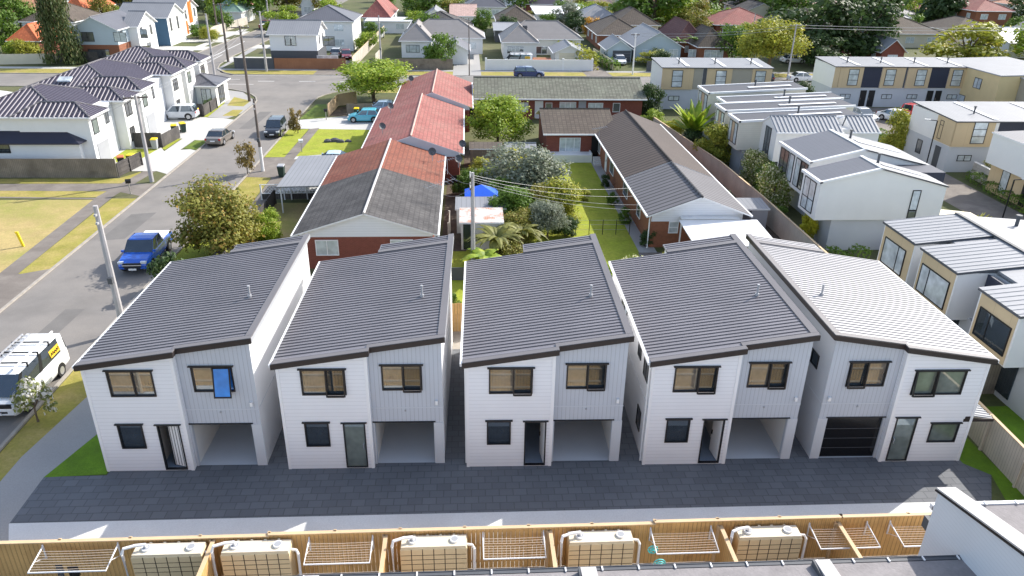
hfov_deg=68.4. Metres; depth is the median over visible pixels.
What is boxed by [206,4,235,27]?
tree
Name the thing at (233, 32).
driveway
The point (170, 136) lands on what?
fence
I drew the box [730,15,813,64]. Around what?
tree
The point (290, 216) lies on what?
yard lawn
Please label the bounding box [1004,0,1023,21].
tree
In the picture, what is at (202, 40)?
driveway
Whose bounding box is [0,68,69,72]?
verge
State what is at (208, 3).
tree
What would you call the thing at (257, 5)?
tree
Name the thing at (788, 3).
tree
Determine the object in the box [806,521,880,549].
clothes airer
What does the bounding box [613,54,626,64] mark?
parked car
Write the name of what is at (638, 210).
window
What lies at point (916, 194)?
window
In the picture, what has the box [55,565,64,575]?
clothing
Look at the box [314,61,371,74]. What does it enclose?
driveway
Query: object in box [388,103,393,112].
satellite dish
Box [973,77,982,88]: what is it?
window
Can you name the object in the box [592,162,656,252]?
garden path
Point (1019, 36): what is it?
tree
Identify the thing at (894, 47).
house
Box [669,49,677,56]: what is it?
window
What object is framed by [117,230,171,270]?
parked truck
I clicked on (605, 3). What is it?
tree
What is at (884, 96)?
window
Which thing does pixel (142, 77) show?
townhouse
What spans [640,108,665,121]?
tree
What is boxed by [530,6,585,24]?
house
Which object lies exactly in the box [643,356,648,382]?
window
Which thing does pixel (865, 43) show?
tree
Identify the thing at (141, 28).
house
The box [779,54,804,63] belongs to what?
parked car
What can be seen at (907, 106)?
parked car
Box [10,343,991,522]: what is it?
paving
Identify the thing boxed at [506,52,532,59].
parked van
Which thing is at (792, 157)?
window
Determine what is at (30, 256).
footpath
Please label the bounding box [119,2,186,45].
house
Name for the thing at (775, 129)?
townhouse
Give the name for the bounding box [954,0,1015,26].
house
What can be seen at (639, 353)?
window
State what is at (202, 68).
window
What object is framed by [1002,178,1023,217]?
street lamp
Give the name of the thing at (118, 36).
window
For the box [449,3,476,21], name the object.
house
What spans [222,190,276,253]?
fence
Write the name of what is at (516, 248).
tree
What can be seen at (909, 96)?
window
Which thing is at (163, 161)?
driveway
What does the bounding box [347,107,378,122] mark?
parked car
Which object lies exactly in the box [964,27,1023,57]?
house
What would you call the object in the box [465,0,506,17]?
house
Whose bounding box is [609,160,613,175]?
window
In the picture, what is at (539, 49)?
window
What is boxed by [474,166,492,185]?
tree
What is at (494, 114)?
tree
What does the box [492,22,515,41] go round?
carport
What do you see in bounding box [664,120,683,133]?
tree
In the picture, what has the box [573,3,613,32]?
house
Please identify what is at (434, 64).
fence
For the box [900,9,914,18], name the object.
house
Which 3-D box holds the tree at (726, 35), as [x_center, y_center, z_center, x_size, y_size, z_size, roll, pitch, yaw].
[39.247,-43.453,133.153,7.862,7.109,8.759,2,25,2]
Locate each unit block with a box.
[290,69,473,268]
[473,77,646,118]
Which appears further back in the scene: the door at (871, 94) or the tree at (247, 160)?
the door at (871, 94)
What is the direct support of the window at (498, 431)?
in the townhouse at (547, 335)
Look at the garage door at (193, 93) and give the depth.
93.75 m
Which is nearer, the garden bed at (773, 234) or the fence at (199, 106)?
the garden bed at (773, 234)
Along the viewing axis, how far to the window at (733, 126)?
70.88 m
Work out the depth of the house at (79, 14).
156.16 m
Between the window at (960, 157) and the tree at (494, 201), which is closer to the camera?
the tree at (494, 201)
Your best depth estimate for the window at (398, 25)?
165.40 m
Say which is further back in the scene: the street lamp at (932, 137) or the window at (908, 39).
the window at (908, 39)
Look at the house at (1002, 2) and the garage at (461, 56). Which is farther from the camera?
the house at (1002, 2)
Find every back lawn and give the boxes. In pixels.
[452,249,485,302]
[528,163,639,265]
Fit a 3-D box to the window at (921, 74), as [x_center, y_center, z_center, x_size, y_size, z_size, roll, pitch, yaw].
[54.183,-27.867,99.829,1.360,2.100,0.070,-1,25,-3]
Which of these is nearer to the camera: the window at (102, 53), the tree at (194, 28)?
the window at (102, 53)
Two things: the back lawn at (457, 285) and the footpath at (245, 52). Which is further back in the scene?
the footpath at (245, 52)
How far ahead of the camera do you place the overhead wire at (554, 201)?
50.64 m
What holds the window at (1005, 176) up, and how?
in the townhouse at (1005, 157)
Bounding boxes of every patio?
[453,318,460,348]
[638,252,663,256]
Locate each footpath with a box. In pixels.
[0,29,247,68]
[0,171,154,273]
[0,184,153,195]
[0,197,101,198]
[0,397,96,540]
[165,137,196,150]
[208,90,252,117]
[212,178,281,255]
[216,48,812,73]
[285,128,318,156]
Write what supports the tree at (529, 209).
on the back lawn at (620, 244)
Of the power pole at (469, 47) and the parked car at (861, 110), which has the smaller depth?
the parked car at (861, 110)
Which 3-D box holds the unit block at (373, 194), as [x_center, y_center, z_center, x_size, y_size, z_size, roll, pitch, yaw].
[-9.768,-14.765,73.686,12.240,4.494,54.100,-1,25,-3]
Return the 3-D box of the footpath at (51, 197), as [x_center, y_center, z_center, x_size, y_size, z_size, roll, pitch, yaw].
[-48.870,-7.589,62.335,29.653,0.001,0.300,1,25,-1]
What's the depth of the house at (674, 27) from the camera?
140.37 m
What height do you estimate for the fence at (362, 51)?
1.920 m
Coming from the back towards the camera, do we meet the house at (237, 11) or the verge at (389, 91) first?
the house at (237, 11)
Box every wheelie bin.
[116,155,123,161]
[150,137,159,148]
[178,121,185,131]
[277,164,285,176]
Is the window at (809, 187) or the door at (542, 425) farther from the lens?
the window at (809, 187)
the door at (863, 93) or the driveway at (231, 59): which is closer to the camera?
the door at (863, 93)
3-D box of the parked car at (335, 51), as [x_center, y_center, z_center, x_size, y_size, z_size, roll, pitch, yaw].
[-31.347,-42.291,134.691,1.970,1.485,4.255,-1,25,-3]
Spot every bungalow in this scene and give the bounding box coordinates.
[398,18,484,57]
[498,20,583,58]
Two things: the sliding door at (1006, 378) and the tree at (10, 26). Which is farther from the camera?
the tree at (10, 26)
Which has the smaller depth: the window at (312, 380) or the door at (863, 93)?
the window at (312, 380)
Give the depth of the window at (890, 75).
99.56 m
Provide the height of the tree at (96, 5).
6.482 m
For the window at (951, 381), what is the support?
in the townhouse at (898, 369)
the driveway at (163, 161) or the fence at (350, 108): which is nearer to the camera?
the driveway at (163, 161)
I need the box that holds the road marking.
[206,14,640,81]
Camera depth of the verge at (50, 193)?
63.41 m
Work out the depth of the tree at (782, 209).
58.81 m
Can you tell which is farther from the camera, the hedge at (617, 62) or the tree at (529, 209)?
the hedge at (617, 62)
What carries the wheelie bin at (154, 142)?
on the driveway at (163, 161)
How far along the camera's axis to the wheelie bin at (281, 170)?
68.33 m
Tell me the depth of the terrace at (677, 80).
96.91 m
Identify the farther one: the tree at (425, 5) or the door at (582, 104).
the tree at (425, 5)
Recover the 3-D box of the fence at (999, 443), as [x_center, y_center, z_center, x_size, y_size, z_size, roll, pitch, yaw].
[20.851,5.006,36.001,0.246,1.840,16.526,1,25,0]
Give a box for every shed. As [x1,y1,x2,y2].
[455,197,506,232]
[459,208,503,249]
[469,142,501,167]
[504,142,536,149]
[736,198,769,228]
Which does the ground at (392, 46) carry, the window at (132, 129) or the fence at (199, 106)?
the fence at (199, 106)
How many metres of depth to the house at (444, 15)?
155.63 m
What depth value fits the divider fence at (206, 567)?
25.05 m
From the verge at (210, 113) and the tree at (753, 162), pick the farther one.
the verge at (210, 113)
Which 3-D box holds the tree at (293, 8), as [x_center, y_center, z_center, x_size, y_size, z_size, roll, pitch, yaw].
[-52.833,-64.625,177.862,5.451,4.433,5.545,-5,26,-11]
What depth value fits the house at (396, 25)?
165.47 m
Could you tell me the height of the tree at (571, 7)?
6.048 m
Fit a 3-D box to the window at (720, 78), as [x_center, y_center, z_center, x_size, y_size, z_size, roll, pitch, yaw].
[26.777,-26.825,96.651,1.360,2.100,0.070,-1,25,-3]
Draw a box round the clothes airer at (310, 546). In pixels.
[303,535,373,565]
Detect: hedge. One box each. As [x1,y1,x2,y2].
[558,40,598,69]
[590,51,620,69]
[825,243,872,258]
[878,128,887,142]
[964,169,1023,213]
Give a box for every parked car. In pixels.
[166,103,199,119]
[204,128,234,144]
[264,115,286,136]
[322,150,345,154]
[330,47,340,56]
[341,49,351,58]
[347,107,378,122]
[372,99,393,109]
[513,66,544,76]
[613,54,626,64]
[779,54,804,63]
[786,71,811,81]
[853,106,879,121]
[876,108,908,120]
[900,103,916,114]
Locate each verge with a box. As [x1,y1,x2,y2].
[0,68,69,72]
[0,172,140,183]
[0,191,105,196]
[0,371,86,480]
[19,198,136,273]
[162,139,179,149]
[173,242,213,260]
[184,140,204,149]
[204,102,224,116]
[221,70,812,76]
[223,110,242,115]
[227,97,249,105]
[230,177,270,205]
[265,129,307,156]
[300,104,327,118]
[367,88,473,92]
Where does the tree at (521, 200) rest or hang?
on the ground at (392, 46)
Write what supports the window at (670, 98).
in the terrace at (677, 80)
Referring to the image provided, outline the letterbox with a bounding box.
[125,179,130,194]
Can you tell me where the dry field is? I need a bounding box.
[0,200,91,272]
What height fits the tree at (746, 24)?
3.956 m
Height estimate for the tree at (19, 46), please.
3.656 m
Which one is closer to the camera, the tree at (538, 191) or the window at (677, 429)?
the window at (677, 429)
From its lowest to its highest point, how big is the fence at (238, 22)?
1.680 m
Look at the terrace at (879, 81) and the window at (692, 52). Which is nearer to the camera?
the terrace at (879, 81)
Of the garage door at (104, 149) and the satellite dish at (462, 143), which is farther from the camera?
the garage door at (104, 149)
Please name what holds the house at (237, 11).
on the ground at (392, 46)
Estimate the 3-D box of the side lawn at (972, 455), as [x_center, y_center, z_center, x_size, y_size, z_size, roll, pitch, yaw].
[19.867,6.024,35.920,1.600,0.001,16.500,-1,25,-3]
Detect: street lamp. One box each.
[924,119,937,162]
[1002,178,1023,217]
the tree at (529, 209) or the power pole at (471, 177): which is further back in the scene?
the tree at (529, 209)
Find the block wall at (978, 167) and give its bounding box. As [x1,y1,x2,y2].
[970,162,989,184]
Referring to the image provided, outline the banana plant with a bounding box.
[666,99,715,139]
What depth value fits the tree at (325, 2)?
176.99 m
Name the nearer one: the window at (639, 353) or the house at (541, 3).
the window at (639, 353)
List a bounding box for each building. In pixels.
[290,555,976,575]
[918,487,1023,575]
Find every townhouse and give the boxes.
[0,83,139,158]
[19,58,185,132]
[72,233,310,471]
[103,46,209,103]
[268,233,453,468]
[460,233,633,466]
[608,233,820,464]
[697,79,807,139]
[714,96,855,162]
[716,89,843,102]
[726,105,857,175]
[746,233,999,461]
[758,115,880,184]
[777,129,945,219]
[798,153,948,249]
[985,130,1023,207]
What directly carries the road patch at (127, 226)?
on the road at (76, 280)
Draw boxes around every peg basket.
[648,545,657,553]
[653,559,665,563]
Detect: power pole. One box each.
[93,205,122,317]
[123,94,153,181]
[205,14,215,74]
[212,0,216,24]
[213,3,229,61]
[231,26,250,100]
[253,98,264,170]
[259,11,267,71]
[378,15,381,58]
[468,18,469,74]
[469,171,475,259]
[631,33,639,74]
[786,24,801,79]
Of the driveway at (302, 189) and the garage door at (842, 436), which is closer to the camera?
the garage door at (842, 436)
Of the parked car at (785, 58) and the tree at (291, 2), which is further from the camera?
the tree at (291, 2)
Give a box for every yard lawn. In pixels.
[113,149,156,161]
[248,203,308,242]
[297,129,369,155]
[986,406,1023,443]
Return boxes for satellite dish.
[379,122,385,132]
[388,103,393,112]
[428,148,435,160]
[455,155,461,167]
[459,140,465,149]
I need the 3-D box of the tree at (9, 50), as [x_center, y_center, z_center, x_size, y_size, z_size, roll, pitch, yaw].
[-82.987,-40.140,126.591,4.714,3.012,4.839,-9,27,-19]
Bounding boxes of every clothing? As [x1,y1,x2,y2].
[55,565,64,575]
[67,566,80,575]
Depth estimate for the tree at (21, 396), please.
33.61 m
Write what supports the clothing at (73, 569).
hanging from the clothes airer at (46, 556)
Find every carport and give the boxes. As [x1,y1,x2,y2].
[276,155,337,212]
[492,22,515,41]
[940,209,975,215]
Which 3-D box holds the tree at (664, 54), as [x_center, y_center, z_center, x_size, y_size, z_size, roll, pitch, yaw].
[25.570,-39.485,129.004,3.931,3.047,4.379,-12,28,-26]
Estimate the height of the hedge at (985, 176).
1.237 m
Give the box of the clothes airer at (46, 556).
[27,542,120,573]
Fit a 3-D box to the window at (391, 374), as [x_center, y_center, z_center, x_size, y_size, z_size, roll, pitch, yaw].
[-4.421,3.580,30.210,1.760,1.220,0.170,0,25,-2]
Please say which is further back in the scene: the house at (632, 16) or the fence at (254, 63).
the house at (632, 16)
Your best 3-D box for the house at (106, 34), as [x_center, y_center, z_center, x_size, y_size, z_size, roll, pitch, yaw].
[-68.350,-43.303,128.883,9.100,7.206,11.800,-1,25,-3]
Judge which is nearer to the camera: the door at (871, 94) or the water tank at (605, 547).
the water tank at (605, 547)
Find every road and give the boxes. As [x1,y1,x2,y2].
[0,0,810,444]
[870,108,1023,219]
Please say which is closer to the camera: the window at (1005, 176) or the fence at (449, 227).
the fence at (449, 227)
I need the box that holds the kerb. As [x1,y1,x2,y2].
[0,29,785,451]
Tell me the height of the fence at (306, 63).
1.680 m
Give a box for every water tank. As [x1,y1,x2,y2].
[120,541,215,575]
[210,538,301,575]
[390,534,475,571]
[559,529,640,566]
[730,524,806,561]
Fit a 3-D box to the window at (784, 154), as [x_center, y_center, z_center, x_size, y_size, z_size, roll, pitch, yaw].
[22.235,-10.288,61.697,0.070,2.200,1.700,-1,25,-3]
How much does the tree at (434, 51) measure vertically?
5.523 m
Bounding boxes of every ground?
[0,0,1023,522]
[311,556,902,574]
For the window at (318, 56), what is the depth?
122.94 m
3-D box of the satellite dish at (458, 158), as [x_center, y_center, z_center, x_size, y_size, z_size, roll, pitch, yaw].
[-4.388,-10.681,63.813,0.720,1.103,0.604,18,30,32]
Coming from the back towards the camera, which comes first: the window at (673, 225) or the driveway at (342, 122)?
the driveway at (342, 122)
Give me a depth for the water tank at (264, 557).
25.25 m
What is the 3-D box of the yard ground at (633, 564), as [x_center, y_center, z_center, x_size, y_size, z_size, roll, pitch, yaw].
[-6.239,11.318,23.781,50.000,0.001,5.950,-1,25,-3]
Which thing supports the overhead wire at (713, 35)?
attached to the power pole at (792, 48)
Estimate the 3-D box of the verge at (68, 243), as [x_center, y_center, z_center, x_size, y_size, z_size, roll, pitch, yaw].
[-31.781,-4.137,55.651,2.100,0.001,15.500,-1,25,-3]
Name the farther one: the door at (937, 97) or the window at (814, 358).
the door at (937, 97)
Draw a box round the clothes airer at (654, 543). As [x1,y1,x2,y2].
[649,525,719,554]
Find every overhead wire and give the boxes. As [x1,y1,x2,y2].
[474,175,623,189]
[475,182,630,209]
[476,180,621,204]
[477,178,626,196]
[642,25,795,33]
[648,28,792,36]
[806,25,1023,27]
[813,28,1016,30]
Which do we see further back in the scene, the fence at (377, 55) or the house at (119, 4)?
the house at (119, 4)
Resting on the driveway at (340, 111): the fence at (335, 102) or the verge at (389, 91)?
the fence at (335, 102)
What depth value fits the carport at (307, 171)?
62.31 m
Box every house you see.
[0,0,36,24]
[0,90,11,96]
[5,22,59,53]
[18,2,100,27]
[68,0,115,12]
[72,9,130,58]
[112,0,132,8]
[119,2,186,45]
[123,10,158,48]
[132,0,198,35]
[216,0,254,23]
[266,19,337,66]
[296,4,362,50]
[299,0,320,14]
[361,0,398,27]
[365,17,412,32]
[408,11,473,27]
[425,5,447,13]
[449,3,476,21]
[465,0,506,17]
[494,4,536,21]
[523,0,562,11]
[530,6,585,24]
[535,108,771,247]
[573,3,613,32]
[584,15,634,48]
[585,0,611,8]
[613,6,660,29]
[619,22,696,61]
[658,16,696,57]
[687,24,732,57]
[703,7,762,35]
[723,0,743,9]
[731,0,774,16]
[839,31,907,56]
[857,16,943,47]
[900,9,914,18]
[921,15,982,44]
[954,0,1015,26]
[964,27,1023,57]
[992,0,1023,14]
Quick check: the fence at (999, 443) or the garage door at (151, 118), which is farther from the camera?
the garage door at (151, 118)
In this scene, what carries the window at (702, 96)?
in the townhouse at (707, 94)
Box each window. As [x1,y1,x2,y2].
[0,145,10,152]
[80,32,94,41]
[88,49,109,58]
[91,118,99,134]
[102,370,156,396]
[103,111,109,123]
[113,32,126,41]
[114,423,146,448]
[124,101,132,116]
[129,125,135,140]
[139,29,147,37]
[142,93,147,107]
[172,78,178,90]
[187,71,191,82]
[187,365,235,391]
[200,64,204,72]
[201,89,211,104]
[218,84,225,102]
[284,36,295,45]
[297,368,346,395]
[302,421,330,446]
[304,7,310,11]
[315,240,338,255]
[317,55,337,58]
[322,36,334,45]
[333,24,343,30]
[335,39,344,45]
[379,364,422,390]
[390,239,412,242]
[396,23,403,28]
[406,45,419,52]
[467,42,475,48]
[485,420,512,444]
[487,367,534,393]
[507,46,523,53]
[516,103,527,111]
[536,46,546,53]
[546,103,551,107]
[559,138,580,151]
[560,102,575,107]
[565,363,608,388]
[588,103,602,107]
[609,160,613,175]
[612,103,619,111]
[623,182,627,199]
[635,404,640,431]
[636,203,640,219]
[637,343,641,360]
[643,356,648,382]
[664,418,692,442]
[668,96,678,100]
[668,221,678,232]
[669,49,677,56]
[671,70,682,86]
[672,366,720,392]
[688,49,696,56]
[698,90,707,110]
[704,50,722,57]
[715,71,726,84]
[715,109,724,125]
[727,118,737,144]
[746,361,791,387]
[754,71,765,82]
[762,125,771,154]
[778,147,789,176]
[786,153,794,182]
[792,157,801,186]
[797,161,808,190]
[800,175,816,213]
[810,347,819,368]
[840,94,850,98]
[845,361,891,386]
[847,69,859,85]
[881,94,891,98]
[883,69,896,85]
[905,37,914,42]
[906,94,917,98]
[906,211,916,217]
[908,190,921,210]
[910,369,970,394]
[914,70,927,85]
[915,138,922,153]
[926,422,962,442]
[927,37,935,42]
[946,94,956,98]
[950,70,963,85]
[956,155,971,160]
[957,94,964,100]
[969,123,988,143]
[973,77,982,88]
[980,14,988,18]
[997,170,1010,192]
[998,14,1006,19]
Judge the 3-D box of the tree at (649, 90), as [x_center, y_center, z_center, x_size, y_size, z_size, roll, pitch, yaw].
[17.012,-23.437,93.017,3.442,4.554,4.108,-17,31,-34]
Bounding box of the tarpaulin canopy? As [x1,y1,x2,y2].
[465,185,497,196]
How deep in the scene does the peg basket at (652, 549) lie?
25.88 m
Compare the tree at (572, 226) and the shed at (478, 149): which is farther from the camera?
the shed at (478, 149)
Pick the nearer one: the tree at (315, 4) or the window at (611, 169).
the window at (611, 169)
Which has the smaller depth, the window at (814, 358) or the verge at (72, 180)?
the window at (814, 358)
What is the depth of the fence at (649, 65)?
124.47 m
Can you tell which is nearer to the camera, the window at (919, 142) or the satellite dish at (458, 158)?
the satellite dish at (458, 158)
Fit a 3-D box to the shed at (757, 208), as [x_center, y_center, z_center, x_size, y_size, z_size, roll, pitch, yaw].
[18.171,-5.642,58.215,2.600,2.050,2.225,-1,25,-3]
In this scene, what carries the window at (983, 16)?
in the house at (983, 11)
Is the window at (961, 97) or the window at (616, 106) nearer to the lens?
the window at (616, 106)
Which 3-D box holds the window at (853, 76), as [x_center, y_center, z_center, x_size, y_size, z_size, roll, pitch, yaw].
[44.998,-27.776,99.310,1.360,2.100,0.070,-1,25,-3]
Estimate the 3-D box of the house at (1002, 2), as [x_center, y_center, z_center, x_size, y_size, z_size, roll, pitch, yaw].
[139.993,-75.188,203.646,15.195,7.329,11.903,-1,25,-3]
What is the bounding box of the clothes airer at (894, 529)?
[886,520,925,546]
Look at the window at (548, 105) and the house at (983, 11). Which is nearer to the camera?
the window at (548, 105)
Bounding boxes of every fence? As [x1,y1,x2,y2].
[0,53,56,63]
[0,159,118,177]
[0,533,269,575]
[56,51,97,62]
[116,152,142,177]
[132,133,162,147]
[159,126,179,147]
[196,104,203,116]
[196,539,220,575]
[202,97,217,115]
[210,17,247,32]
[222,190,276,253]
[233,57,273,68]
[259,184,316,199]
[267,521,655,573]
[274,58,345,68]
[327,91,356,115]
[346,104,371,115]
[352,26,384,64]
[375,50,381,60]
[379,534,388,572]
[396,59,452,69]
[447,210,450,233]
[451,267,463,279]
[452,175,482,192]
[452,303,462,331]
[545,529,557,567]
[575,219,630,234]
[593,48,612,69]
[646,61,651,70]
[649,117,827,252]
[650,512,931,562]
[711,525,737,561]
[825,521,862,558]
[968,401,1023,495]
[981,364,1001,393]
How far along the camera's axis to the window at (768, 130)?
67.95 m
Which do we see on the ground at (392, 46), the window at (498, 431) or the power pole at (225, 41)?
the power pole at (225, 41)
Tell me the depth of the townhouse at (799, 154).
58.79 m
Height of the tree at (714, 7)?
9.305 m
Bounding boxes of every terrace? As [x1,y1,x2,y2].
[649,57,773,108]
[811,56,966,106]
[877,212,1023,419]
[903,101,1023,171]
[949,57,1023,101]
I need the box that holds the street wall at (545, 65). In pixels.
[485,58,593,70]
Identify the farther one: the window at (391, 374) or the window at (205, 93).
the window at (205, 93)
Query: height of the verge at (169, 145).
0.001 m
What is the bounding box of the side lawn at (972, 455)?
[959,438,1023,500]
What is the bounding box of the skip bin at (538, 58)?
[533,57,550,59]
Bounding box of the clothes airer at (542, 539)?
[482,530,545,559]
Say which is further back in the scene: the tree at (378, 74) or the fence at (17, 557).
the tree at (378, 74)
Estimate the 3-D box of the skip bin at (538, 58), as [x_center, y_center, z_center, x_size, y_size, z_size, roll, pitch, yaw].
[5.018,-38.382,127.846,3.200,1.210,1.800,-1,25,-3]
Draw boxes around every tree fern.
[459,247,500,261]
[466,222,523,253]
[497,221,547,246]
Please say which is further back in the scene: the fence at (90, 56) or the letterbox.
the fence at (90, 56)
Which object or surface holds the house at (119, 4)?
on the ground at (392, 46)
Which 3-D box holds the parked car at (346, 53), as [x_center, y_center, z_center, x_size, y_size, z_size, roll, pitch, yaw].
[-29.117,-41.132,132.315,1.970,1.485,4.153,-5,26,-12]
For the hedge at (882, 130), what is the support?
on the ground at (392, 46)
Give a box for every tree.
[0,0,35,28]
[0,10,21,52]
[0,39,25,53]
[8,37,43,53]
[9,375,57,421]
[32,0,87,64]
[85,0,118,12]
[113,0,131,5]
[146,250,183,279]
[162,170,264,254]
[186,23,212,38]
[193,0,208,14]
[198,26,218,40]
[203,0,238,16]
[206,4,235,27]
[224,0,277,16]
[233,142,255,174]
[252,205,282,240]
[261,10,291,32]
[264,0,301,7]
[277,4,298,18]
[287,108,301,132]
[312,0,336,7]
[312,0,341,10]
[330,57,416,102]
[354,31,380,48]
[361,21,386,37]
[400,0,430,8]
[401,0,451,18]
[403,10,421,19]
[412,9,439,22]
[421,32,458,60]
[436,0,459,12]
[450,167,477,196]
[452,292,461,313]
[463,92,535,143]
[468,156,490,174]
[471,8,491,32]
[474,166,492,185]
[475,140,572,191]
[486,176,515,195]
[487,185,536,216]
[488,194,518,214]
[495,237,522,255]
[496,146,526,167]
[497,13,517,21]
[502,206,531,244]
[503,0,536,7]
[513,182,548,207]
[523,206,542,228]
[528,199,571,238]
[533,177,585,222]
[538,13,555,19]
[549,1,578,26]
[549,215,580,236]
[554,0,565,5]
[563,9,585,31]
[573,0,586,3]
[578,1,597,9]
[580,187,591,201]
[581,16,599,34]
[585,0,611,12]
[600,174,609,186]
[606,1,621,12]
[606,192,619,204]
[608,0,692,20]
[618,207,631,223]
[632,50,659,62]
[639,229,655,245]
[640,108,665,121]
[641,83,666,116]
[650,49,673,59]
[652,0,697,24]
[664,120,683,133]
[677,0,710,20]
[681,128,708,142]
[685,9,713,27]
[691,0,723,13]
[693,120,731,164]
[708,8,720,15]
[709,0,764,5]
[715,22,748,57]
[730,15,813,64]
[734,21,752,30]
[739,147,768,184]
[753,161,778,191]
[755,161,793,207]
[757,0,867,55]
[759,0,820,12]
[766,1,776,15]
[777,205,787,216]
[795,79,815,92]
[797,34,849,65]
[799,213,818,238]
[827,0,913,56]
[848,0,912,23]
[878,105,911,150]
[904,0,925,17]
[905,13,924,23]
[913,0,968,22]
[914,19,1022,58]
[983,158,990,167]
[1001,16,1023,26]
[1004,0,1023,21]
[1009,23,1023,53]
[1010,35,1023,54]
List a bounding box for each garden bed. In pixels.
[442,183,465,250]
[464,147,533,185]
[682,134,781,239]
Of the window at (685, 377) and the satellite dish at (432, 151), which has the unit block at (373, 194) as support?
the satellite dish at (432, 151)
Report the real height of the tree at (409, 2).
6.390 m
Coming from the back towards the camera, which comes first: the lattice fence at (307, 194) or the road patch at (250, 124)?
the road patch at (250, 124)
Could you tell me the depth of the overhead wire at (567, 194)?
52.76 m
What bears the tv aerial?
on the unit block at (373, 194)
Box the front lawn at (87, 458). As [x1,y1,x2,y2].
[45,435,107,476]
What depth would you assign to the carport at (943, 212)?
55.30 m
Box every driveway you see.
[0,269,48,308]
[9,502,932,574]
[112,148,195,173]
[157,117,232,139]
[159,46,208,49]
[183,39,229,41]
[219,31,249,34]
[225,57,270,61]
[247,157,296,177]
[252,45,269,47]
[278,187,317,191]
[298,116,372,129]
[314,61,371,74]
[330,107,346,115]
[453,54,480,74]
[582,59,611,75]
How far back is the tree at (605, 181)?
67.29 m
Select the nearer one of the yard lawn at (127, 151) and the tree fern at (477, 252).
the tree fern at (477, 252)
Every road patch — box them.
[38,309,83,333]
[105,212,156,239]
[208,172,238,181]
[239,112,270,128]
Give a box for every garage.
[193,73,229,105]
[443,36,473,63]
[548,39,588,59]
[598,34,633,61]
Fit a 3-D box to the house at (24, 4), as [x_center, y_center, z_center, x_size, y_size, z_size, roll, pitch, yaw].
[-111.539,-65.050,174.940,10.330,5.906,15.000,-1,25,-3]
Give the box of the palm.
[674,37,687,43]
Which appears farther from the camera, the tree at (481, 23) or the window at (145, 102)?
the tree at (481, 23)
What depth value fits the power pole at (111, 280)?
40.10 m
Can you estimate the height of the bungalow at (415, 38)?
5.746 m
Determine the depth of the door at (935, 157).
74.48 m
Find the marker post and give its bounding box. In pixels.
[15,232,24,246]
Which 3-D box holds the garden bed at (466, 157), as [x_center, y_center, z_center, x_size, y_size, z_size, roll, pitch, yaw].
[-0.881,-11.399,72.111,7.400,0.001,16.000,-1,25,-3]
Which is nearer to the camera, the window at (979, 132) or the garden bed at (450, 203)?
the garden bed at (450, 203)
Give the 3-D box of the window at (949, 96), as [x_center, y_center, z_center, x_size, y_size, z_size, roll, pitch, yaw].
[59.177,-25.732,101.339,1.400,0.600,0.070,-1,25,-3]
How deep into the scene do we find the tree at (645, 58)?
129.88 m
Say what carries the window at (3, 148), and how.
in the townhouse at (26, 132)
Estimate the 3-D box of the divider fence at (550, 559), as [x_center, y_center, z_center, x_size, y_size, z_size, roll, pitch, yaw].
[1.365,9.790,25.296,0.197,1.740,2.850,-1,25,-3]
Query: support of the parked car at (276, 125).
on the road at (76, 280)
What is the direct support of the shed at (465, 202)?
on the ground at (392, 46)
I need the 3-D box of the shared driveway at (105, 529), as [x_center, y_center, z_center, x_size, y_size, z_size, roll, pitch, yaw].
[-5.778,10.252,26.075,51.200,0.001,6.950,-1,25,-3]
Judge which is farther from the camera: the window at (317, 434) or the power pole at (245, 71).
the power pole at (245, 71)
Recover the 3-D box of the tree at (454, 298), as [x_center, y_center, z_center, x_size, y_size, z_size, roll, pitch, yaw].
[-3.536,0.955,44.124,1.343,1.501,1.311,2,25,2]
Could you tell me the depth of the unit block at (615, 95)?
91.61 m
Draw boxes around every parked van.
[0,331,69,415]
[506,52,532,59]
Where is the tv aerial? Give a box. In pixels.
[424,177,454,195]
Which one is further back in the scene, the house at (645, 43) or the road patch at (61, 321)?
the house at (645, 43)
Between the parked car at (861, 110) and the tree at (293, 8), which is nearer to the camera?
the parked car at (861, 110)
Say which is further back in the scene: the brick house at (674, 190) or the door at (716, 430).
the brick house at (674, 190)
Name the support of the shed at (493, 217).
on the ground at (392, 46)
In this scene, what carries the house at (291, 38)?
on the ground at (392, 46)
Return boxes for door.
[97,138,111,158]
[146,111,157,132]
[166,426,185,465]
[190,88,197,103]
[344,424,366,465]
[463,224,470,248]
[535,101,542,118]
[539,423,544,461]
[559,53,574,59]
[578,101,585,107]
[591,136,597,156]
[604,153,606,171]
[612,51,630,61]
[709,421,722,459]
[742,210,751,219]
[819,418,881,456]
[857,90,866,106]
[866,90,875,106]
[887,419,915,458]
[925,91,933,100]
[931,145,940,166]
[934,91,941,100]
[991,363,1018,399]
[1018,185,1023,206]
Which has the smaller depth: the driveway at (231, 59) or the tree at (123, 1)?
the driveway at (231, 59)
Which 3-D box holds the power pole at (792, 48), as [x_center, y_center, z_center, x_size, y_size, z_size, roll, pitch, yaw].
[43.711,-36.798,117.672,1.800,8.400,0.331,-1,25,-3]

